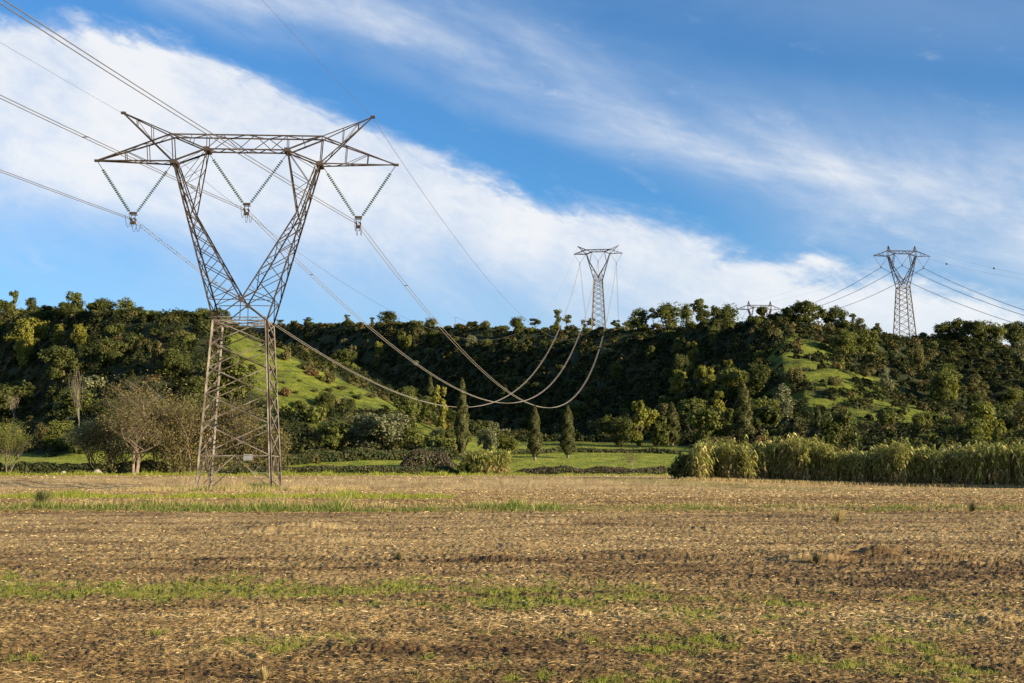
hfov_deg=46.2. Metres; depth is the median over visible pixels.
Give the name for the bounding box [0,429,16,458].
bare tree
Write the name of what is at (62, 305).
tree
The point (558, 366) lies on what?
shrub
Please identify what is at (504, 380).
oak tree
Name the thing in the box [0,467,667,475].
edge grass
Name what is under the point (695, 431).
tree
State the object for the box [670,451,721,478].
bush
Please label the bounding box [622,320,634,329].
oak tree
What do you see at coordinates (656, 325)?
shrub
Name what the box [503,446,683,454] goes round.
hedge
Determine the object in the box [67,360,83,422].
bare tree
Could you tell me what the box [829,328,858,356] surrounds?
oak tree
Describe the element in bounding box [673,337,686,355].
tree
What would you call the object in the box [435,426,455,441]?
oak tree
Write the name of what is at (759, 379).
tree
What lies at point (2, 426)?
shrub
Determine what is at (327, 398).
oak tree
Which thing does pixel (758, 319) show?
shrub
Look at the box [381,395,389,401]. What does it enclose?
shrub
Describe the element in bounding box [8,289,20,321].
slender tree
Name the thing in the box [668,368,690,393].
tree
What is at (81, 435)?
bare tree
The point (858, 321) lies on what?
tree
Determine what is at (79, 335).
tree
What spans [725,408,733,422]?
slender tree
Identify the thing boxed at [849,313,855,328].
slender tree
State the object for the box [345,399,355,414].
tree
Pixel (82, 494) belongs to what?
verge grass
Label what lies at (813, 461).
reed bed
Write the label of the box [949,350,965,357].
shrub
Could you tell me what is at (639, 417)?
tree
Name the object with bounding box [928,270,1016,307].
conductor cable
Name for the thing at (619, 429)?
oak tree
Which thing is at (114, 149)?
conductor cable
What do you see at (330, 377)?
shrub
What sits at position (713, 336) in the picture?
tree
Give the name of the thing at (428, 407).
oak tree
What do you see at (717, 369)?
oak tree
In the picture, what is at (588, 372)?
oak tree
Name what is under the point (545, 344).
oak tree
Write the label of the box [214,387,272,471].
bare tree
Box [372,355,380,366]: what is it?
oak tree
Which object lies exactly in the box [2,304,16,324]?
tree
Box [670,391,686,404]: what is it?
oak tree
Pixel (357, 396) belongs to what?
shrub
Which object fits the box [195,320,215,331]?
shrub
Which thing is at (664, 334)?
shrub
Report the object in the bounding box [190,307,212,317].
oak tree
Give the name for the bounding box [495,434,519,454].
oak tree
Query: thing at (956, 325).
oak tree
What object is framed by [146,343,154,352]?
shrub
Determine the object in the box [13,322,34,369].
tree
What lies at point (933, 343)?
shrub
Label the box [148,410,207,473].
bare tree
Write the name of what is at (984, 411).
tree
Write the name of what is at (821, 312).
umbrella tree
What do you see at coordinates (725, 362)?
tree
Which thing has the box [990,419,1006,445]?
tree
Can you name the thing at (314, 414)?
shrub
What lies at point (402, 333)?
tree
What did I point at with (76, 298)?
tree
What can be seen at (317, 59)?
earth wire
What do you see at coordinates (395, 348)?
conductor cable
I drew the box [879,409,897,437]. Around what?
tree
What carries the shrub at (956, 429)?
on the hills
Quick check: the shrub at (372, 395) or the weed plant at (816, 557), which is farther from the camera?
the shrub at (372, 395)
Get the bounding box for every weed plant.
[28,488,58,503]
[249,666,270,679]
[390,552,404,559]
[809,551,825,562]
[829,508,849,521]
[963,502,980,511]
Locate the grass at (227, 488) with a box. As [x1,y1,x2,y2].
[114,481,372,491]
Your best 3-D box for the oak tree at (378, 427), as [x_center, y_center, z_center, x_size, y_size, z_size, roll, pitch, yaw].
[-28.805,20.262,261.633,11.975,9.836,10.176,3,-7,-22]
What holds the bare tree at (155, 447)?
on the hills
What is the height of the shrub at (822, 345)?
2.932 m
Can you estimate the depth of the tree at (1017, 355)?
501.12 m
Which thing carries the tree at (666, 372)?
on the hills
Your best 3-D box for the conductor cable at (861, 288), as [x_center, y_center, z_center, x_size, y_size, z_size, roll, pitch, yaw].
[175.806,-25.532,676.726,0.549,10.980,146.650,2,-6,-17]
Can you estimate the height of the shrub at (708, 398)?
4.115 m
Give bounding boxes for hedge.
[0,462,4,472]
[3,459,213,473]
[219,465,457,474]
[282,446,461,465]
[399,448,457,467]
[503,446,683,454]
[511,465,669,473]
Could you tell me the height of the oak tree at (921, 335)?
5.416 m
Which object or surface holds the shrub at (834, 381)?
on the hills
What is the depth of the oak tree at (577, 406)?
484.31 m
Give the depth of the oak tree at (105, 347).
321.08 m
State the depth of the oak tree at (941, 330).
555.16 m
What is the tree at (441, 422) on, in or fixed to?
on the hills
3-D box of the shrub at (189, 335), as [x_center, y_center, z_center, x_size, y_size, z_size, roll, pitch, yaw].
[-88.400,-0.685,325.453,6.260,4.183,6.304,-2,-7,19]
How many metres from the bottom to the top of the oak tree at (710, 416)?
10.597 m
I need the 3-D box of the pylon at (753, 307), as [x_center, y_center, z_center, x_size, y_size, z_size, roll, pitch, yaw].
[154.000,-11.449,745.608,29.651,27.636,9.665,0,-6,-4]
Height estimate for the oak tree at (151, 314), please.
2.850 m
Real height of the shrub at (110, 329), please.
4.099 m
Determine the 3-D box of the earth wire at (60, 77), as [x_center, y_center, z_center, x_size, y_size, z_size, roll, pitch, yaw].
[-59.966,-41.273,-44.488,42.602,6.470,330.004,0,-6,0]
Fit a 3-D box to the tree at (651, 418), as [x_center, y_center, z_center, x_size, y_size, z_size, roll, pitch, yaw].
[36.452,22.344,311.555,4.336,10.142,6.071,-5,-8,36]
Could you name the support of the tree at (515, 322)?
on the hills
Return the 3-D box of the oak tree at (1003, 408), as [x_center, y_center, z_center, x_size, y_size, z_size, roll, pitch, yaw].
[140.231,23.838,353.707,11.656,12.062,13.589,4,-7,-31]
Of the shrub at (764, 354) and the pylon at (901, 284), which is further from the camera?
the pylon at (901, 284)
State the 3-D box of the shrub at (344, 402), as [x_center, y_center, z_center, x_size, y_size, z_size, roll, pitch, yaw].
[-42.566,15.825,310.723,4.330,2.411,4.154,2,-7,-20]
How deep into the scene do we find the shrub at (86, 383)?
297.80 m
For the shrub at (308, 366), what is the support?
on the hills
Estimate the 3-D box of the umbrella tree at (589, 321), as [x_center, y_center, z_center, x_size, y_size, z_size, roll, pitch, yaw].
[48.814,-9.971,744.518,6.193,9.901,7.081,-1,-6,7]
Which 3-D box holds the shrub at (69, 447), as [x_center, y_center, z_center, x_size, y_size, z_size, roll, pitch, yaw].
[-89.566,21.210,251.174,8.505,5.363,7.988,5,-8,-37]
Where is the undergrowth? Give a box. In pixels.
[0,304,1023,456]
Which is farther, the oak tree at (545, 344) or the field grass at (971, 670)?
the oak tree at (545, 344)
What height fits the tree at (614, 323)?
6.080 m
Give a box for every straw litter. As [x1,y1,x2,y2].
[0,442,1023,513]
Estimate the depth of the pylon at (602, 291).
726.64 m
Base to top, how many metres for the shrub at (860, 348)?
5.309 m
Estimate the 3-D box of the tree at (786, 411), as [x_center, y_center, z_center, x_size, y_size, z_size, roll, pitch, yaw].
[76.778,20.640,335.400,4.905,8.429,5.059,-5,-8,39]
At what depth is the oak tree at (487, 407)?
552.72 m
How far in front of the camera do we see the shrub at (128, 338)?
333.56 m
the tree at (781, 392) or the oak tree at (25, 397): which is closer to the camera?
the oak tree at (25, 397)
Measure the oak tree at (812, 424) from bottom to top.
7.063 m
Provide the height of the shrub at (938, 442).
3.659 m
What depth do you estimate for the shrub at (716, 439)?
269.59 m
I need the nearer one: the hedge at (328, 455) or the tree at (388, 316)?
the hedge at (328, 455)
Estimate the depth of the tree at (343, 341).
924.49 m
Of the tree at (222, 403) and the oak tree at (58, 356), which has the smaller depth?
the tree at (222, 403)
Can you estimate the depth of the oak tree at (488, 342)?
714.39 m
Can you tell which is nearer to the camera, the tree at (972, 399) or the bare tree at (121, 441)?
the bare tree at (121, 441)
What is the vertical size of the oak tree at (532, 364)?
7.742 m
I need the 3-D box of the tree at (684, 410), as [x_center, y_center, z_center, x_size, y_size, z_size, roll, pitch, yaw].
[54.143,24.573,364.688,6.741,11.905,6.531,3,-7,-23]
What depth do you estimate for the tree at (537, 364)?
591.62 m
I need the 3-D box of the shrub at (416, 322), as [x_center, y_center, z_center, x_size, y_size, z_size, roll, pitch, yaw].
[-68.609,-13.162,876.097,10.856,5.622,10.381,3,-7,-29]
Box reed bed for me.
[667,430,1023,487]
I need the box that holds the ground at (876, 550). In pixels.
[0,475,1023,682]
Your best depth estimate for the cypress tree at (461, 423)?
245.91 m
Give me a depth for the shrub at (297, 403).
294.22 m
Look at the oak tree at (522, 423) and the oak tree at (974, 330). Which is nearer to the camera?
the oak tree at (522, 423)
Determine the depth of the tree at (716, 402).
381.72 m
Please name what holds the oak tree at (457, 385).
on the hills
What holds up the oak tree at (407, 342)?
on the hills
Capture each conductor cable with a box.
[0,0,358,222]
[0,95,246,209]
[0,169,132,218]
[132,220,579,406]
[249,211,597,402]
[361,225,616,407]
[744,268,879,318]
[821,267,899,305]
[840,268,922,307]
[883,268,1019,324]
[903,266,1023,315]
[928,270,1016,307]
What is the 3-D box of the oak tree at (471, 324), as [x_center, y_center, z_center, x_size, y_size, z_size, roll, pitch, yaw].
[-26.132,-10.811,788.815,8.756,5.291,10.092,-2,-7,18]
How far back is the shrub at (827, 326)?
497.94 m
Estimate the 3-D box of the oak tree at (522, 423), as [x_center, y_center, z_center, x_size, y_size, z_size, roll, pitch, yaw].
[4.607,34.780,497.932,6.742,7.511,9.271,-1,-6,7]
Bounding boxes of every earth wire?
[0,42,122,113]
[143,130,573,339]
[262,0,371,116]
[374,120,617,339]
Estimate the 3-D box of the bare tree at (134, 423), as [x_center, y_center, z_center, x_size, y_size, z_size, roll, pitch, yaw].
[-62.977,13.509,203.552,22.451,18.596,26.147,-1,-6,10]
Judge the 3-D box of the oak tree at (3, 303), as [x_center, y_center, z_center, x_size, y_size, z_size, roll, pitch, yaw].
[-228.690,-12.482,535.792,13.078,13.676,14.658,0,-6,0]
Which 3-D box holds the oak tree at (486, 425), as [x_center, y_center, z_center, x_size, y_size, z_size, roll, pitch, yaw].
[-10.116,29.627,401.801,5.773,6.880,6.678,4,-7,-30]
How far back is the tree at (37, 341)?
391.09 m
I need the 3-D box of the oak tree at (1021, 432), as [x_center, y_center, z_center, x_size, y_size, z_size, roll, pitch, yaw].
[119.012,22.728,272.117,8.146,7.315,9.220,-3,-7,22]
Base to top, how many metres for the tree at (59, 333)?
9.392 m
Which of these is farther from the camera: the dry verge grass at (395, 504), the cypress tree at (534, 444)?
the cypress tree at (534, 444)
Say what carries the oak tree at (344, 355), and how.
on the hills
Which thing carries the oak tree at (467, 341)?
on the hills
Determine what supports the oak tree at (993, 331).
on the hills
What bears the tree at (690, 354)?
on the hills
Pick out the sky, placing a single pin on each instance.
(739, 152)
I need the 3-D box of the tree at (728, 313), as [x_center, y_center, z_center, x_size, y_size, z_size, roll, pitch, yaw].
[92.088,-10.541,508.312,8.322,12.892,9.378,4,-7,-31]
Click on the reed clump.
(486, 461)
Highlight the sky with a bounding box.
[0,0,1023,344]
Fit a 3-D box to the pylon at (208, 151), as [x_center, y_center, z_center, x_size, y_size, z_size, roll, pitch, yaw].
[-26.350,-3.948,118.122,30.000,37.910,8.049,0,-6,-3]
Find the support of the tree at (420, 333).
on the hills
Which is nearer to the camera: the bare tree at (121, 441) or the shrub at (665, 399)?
the bare tree at (121, 441)
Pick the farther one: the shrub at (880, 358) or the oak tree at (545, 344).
the oak tree at (545, 344)
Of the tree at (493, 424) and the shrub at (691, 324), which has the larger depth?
the shrub at (691, 324)
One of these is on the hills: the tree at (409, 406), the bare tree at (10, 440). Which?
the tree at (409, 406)
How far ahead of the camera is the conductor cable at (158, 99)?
70.94 m
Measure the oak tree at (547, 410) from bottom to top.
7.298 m
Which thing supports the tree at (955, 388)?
on the hills
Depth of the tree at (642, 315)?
593.46 m
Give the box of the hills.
[0,315,1023,474]
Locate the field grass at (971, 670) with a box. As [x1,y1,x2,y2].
[0,559,1023,682]
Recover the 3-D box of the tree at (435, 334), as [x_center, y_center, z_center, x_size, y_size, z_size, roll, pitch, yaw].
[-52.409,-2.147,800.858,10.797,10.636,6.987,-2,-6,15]
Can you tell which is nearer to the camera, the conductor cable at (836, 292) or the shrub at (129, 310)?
the shrub at (129, 310)
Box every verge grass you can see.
[0,487,1023,512]
[0,488,454,498]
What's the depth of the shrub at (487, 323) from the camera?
783.74 m
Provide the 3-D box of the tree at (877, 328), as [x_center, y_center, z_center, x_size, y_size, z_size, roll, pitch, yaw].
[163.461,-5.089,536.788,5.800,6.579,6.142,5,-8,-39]
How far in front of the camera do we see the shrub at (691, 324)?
551.20 m
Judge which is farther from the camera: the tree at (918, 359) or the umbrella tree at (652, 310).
the umbrella tree at (652, 310)
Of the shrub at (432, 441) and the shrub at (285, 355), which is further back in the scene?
the shrub at (285, 355)
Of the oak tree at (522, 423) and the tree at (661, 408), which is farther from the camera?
the oak tree at (522, 423)
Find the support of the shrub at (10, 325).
on the hills
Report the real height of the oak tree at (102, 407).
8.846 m
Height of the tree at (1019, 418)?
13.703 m
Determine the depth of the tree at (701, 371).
432.17 m
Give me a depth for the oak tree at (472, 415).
546.88 m
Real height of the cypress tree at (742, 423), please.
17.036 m
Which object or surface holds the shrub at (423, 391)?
on the hills
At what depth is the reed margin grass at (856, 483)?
133.63 m
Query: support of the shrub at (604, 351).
on the hills
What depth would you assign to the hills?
353.92 m
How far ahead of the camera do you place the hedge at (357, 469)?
204.48 m
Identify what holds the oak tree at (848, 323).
on the hills
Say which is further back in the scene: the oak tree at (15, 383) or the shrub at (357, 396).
the oak tree at (15, 383)
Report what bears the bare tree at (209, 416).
on the hills
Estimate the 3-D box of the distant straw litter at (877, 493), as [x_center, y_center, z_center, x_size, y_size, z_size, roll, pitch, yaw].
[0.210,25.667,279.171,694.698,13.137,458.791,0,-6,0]
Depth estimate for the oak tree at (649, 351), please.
537.57 m
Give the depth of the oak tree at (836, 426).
275.22 m
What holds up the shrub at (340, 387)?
on the hills
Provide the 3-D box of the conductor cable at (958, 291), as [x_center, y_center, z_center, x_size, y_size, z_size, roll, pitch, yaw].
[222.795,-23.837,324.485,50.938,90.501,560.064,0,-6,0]
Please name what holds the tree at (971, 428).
on the hills
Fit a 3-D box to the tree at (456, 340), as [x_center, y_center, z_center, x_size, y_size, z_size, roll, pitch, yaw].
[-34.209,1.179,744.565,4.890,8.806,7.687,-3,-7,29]
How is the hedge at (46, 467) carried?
on the hills
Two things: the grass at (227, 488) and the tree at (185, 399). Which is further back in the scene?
the tree at (185, 399)
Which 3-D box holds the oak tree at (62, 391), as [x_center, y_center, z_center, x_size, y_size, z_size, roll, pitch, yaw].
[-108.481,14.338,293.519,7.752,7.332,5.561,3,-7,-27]
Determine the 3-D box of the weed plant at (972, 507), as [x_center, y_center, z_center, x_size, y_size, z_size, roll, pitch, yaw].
[19.896,7.138,51.818,0.933,0.450,0.770,2,-6,-15]
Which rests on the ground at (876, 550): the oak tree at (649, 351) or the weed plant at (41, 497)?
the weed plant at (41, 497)
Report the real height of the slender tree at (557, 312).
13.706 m
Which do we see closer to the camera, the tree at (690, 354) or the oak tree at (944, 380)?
the oak tree at (944, 380)
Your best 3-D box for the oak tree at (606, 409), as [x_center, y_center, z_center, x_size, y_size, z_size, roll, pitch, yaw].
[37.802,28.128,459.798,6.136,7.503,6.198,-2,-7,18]
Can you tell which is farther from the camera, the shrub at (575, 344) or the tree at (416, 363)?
the tree at (416, 363)
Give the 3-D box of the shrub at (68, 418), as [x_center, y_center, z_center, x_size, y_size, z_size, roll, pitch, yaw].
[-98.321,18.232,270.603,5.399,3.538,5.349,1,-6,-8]
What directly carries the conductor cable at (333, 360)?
hanging from the pylon at (208, 151)
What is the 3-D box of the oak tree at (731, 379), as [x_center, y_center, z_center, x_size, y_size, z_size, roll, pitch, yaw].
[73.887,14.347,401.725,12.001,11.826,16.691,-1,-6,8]
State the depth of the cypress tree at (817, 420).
291.56 m
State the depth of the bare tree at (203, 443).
205.44 m
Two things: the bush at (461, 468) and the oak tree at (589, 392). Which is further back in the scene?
the oak tree at (589, 392)
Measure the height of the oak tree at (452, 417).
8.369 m
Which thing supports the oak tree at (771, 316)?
on the hills
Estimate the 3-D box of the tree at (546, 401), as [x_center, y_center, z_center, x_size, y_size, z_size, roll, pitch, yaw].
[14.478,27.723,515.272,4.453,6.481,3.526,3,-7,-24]
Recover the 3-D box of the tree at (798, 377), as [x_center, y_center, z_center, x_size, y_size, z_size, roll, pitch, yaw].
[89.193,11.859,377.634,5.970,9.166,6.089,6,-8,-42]
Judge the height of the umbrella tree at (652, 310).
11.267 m
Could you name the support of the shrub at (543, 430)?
on the hills
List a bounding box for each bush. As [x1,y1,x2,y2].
[455,462,476,473]
[667,464,677,477]
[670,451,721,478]
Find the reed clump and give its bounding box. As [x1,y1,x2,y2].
[456,448,515,473]
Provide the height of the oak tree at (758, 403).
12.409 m
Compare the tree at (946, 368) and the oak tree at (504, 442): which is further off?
the tree at (946, 368)
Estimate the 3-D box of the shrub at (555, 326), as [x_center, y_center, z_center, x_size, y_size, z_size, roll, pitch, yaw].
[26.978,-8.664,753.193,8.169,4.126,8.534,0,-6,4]
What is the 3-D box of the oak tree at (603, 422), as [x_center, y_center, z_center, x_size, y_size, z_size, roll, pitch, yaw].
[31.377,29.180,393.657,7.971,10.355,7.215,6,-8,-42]
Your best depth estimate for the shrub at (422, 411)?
321.60 m
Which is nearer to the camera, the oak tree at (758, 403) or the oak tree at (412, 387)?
the oak tree at (758, 403)
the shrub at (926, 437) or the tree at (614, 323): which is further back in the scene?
the tree at (614, 323)
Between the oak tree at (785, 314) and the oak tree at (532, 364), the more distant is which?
the oak tree at (532, 364)
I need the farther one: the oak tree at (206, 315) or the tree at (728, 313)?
the tree at (728, 313)
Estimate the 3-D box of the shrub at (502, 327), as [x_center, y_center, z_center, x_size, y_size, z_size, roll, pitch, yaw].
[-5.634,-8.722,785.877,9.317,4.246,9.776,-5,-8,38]
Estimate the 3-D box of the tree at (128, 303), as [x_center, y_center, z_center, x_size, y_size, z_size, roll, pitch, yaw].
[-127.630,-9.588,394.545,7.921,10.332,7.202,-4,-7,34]
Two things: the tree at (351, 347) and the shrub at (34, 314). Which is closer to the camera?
the shrub at (34, 314)
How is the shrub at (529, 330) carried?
on the hills
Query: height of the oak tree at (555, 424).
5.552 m
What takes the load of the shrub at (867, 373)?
on the hills
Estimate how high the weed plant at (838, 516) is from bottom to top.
0.500 m
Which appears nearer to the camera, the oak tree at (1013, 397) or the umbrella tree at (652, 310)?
the oak tree at (1013, 397)
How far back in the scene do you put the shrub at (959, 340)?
553.91 m
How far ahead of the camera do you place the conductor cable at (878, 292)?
642.73 m
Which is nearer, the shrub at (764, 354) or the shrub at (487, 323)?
the shrub at (764, 354)
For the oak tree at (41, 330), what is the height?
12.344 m
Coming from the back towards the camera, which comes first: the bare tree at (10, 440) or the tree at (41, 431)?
the tree at (41, 431)
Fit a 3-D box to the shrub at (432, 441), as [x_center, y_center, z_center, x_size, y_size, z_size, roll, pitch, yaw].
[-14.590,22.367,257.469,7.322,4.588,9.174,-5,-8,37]
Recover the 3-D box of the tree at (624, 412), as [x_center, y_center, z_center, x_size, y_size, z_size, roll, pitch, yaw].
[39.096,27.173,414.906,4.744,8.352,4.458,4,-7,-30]
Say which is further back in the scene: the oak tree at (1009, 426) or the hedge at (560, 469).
the oak tree at (1009, 426)
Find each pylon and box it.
[94,111,398,487]
[574,245,621,328]
[737,301,782,317]
[873,246,929,337]
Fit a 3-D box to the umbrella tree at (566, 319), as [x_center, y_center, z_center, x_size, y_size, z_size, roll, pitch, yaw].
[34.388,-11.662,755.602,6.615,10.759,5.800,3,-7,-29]
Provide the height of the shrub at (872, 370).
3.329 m
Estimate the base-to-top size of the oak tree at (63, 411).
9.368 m
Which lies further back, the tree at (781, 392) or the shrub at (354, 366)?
the shrub at (354, 366)
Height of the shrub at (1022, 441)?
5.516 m
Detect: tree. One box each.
[0,299,17,321]
[0,379,39,420]
[0,417,35,472]
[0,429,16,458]
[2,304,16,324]
[3,316,51,350]
[4,391,19,425]
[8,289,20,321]
[10,379,27,389]
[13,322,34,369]
[17,308,26,315]
[24,297,39,313]
[30,337,40,357]
[33,422,50,442]
[37,344,84,382]
[38,305,56,314]
[41,419,75,447]
[50,324,65,347]
[50,386,96,420]
[53,386,75,406]
[56,302,73,313]
[60,414,105,462]
[65,291,85,310]
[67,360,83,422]
[70,323,90,349]
[84,370,219,473]
[84,414,130,473]
[86,297,117,315]
[93,337,130,367]
[95,398,139,422]
[104,428,149,473]
[113,297,135,309]
[127,388,202,472]
[146,394,212,472]
[147,312,157,319]
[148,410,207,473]
[149,341,164,374]
[155,348,192,380]
[176,375,210,404]
[179,411,229,472]
[181,395,196,415]
[188,396,256,473]
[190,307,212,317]
[200,353,261,399]
[201,307,232,330]
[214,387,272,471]
[217,397,226,413]
[230,420,289,470]
[261,424,297,465]
[314,390,336,410]
[316,420,347,449]
[329,348,357,362]
[340,338,347,350]
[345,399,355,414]
[349,345,356,363]
[349,411,372,447]
[349,412,407,449]
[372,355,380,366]
[374,341,383,355]
[376,311,399,322]
[392,411,410,442]
[396,426,425,449]
[397,330,406,349]
[397,363,409,372]
[397,386,422,426]
[397,387,406,394]
[404,334,411,350]
[404,386,418,396]
[411,327,426,350]
[411,360,418,369]
[416,395,436,420]
[425,317,438,327]
[425,375,433,397]
[427,331,441,344]
[432,384,447,428]
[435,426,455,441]
[445,411,456,431]
[451,381,465,393]
[452,337,459,346]
[454,378,469,453]
[463,334,476,347]
[466,321,478,326]
[468,413,476,420]
[476,420,491,428]
[476,426,499,451]
[478,401,491,412]
[483,338,492,347]
[488,374,504,387]
[489,420,499,428]
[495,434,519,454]
[500,378,512,383]
[501,395,529,414]
[510,316,525,330]
[516,416,529,429]
[527,405,542,459]
[529,318,541,327]
[530,359,544,369]
[531,382,541,396]
[534,360,541,368]
[540,339,557,350]
[541,399,550,411]
[541,404,553,416]
[547,423,560,433]
[554,309,561,328]
[559,405,576,457]
[560,400,587,416]
[562,314,571,325]
[581,385,596,401]
[585,370,596,380]
[586,318,595,325]
[595,415,612,439]
[603,406,614,416]
[604,414,633,445]
[609,361,623,378]
[610,320,620,326]
[618,447,642,468]
[621,408,630,419]
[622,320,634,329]
[627,307,649,329]
[628,399,647,445]
[642,406,655,433]
[644,345,655,359]
[644,408,659,445]
[648,307,658,329]
[654,301,683,327]
[654,403,678,416]
[654,414,671,445]
[661,368,673,381]
[665,402,680,445]
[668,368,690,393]
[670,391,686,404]
[671,353,690,375]
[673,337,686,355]
[676,396,712,423]
[678,403,698,434]
[679,303,694,328]
[686,341,698,369]
[686,406,735,441]
[686,408,704,437]
[689,298,708,322]
[693,364,707,393]
[695,310,711,323]
[701,367,716,395]
[707,364,723,381]
[708,325,719,343]
[709,305,726,327]
[711,391,726,417]
[715,366,749,398]
[718,303,739,329]
[722,359,734,371]
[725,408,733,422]
[731,379,754,443]
[746,362,771,396]
[748,363,757,376]
[750,396,779,430]
[751,405,781,437]
[756,306,767,318]
[766,314,780,322]
[771,383,798,411]
[774,305,795,321]
[780,400,793,426]
[786,365,805,391]
[789,299,817,324]
[808,415,823,435]
[811,305,826,323]
[813,405,821,438]
[816,409,861,447]
[821,305,848,328]
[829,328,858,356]
[837,320,850,328]
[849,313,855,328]
[854,327,879,353]
[855,318,866,328]
[870,323,882,332]
[878,365,895,394]
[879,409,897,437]
[908,346,927,370]
[910,411,932,432]
[918,332,927,339]
[924,370,958,402]
[932,322,955,339]
[936,361,962,379]
[941,317,965,343]
[949,377,960,401]
[949,412,965,427]
[958,319,988,342]
[962,417,986,439]
[964,400,998,439]
[965,374,989,398]
[966,391,981,411]
[966,402,1015,422]
[981,320,1007,343]
[989,411,1018,436]
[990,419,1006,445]
[999,387,1023,406]
[1001,321,1023,346]
[1006,399,1023,436]
[1011,339,1023,361]
[1012,338,1023,349]
[1017,426,1023,438]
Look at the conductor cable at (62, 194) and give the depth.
104.41 m
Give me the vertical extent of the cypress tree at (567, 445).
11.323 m
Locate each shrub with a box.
[0,423,25,438]
[7,322,15,329]
[26,309,39,317]
[54,433,67,447]
[64,431,96,451]
[65,309,80,315]
[65,414,85,427]
[81,375,107,390]
[103,323,123,334]
[124,333,145,344]
[125,308,139,316]
[139,309,155,319]
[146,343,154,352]
[173,331,198,342]
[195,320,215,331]
[279,350,291,360]
[279,387,290,396]
[293,400,306,408]
[299,361,314,370]
[300,406,326,422]
[304,369,318,376]
[316,375,326,380]
[324,370,335,384]
[332,395,340,403]
[336,385,347,389]
[339,429,355,446]
[340,398,355,405]
[341,361,359,371]
[351,394,362,398]
[365,392,376,398]
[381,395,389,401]
[411,320,423,326]
[416,404,425,421]
[420,388,426,395]
[424,347,433,354]
[424,435,457,448]
[429,427,444,436]
[480,320,490,327]
[496,325,509,329]
[523,326,533,333]
[540,427,550,433]
[549,324,560,329]
[555,364,566,369]
[564,324,577,329]
[569,340,579,346]
[599,347,614,356]
[635,323,649,330]
[650,323,662,328]
[658,395,671,404]
[660,329,674,336]
[686,321,696,327]
[702,435,732,444]
[704,395,718,402]
[749,315,766,322]
[750,435,774,446]
[752,350,767,360]
[810,322,822,330]
[816,342,827,348]
[821,322,833,331]
[827,375,842,385]
[855,343,866,352]
[861,370,870,376]
[865,367,876,374]
[872,353,887,362]
[917,432,938,444]
[925,411,947,422]
[930,341,938,347]
[932,437,949,446]
[944,424,965,435]
[947,356,960,362]
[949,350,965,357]
[955,337,971,342]
[964,436,992,452]
[1009,437,1023,449]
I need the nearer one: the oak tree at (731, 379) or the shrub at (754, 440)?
the shrub at (754, 440)
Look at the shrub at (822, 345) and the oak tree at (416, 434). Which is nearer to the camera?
the oak tree at (416, 434)
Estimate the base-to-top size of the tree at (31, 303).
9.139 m
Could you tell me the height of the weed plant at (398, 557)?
0.160 m
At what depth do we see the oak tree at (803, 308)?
477.73 m
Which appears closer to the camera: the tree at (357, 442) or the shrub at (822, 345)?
the tree at (357, 442)
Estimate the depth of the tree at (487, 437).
258.42 m
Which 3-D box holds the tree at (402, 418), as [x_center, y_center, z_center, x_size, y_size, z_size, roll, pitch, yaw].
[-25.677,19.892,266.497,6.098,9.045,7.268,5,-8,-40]
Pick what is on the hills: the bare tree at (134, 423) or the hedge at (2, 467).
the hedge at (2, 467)
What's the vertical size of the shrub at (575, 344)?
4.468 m
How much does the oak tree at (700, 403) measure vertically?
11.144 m
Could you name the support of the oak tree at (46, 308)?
on the hills
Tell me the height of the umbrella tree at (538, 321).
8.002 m
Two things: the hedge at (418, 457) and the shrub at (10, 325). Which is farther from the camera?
the shrub at (10, 325)
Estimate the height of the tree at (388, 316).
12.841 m
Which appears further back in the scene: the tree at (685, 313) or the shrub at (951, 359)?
the tree at (685, 313)
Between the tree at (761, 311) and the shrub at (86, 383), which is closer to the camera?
the shrub at (86, 383)
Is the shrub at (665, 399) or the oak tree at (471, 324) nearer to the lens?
the shrub at (665, 399)
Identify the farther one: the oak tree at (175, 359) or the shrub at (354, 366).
the shrub at (354, 366)
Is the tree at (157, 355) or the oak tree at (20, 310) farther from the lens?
the oak tree at (20, 310)
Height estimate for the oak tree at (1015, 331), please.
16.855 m
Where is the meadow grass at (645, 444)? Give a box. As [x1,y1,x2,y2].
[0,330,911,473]
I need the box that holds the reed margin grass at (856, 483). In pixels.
[672,476,1023,487]
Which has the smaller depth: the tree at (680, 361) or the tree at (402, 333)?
the tree at (680, 361)
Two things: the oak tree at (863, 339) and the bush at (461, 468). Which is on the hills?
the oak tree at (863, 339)
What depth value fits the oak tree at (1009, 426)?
302.53 m
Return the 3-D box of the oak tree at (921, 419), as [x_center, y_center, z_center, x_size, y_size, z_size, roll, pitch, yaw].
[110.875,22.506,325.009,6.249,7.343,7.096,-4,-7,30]
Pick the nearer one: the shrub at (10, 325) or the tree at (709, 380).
the tree at (709, 380)
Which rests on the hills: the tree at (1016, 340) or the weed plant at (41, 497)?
the tree at (1016, 340)
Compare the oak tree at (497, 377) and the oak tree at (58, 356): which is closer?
the oak tree at (58, 356)
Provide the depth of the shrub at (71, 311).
420.12 m
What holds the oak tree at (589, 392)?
on the hills
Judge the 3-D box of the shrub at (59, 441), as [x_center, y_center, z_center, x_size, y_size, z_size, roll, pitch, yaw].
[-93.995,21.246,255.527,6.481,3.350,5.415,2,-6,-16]

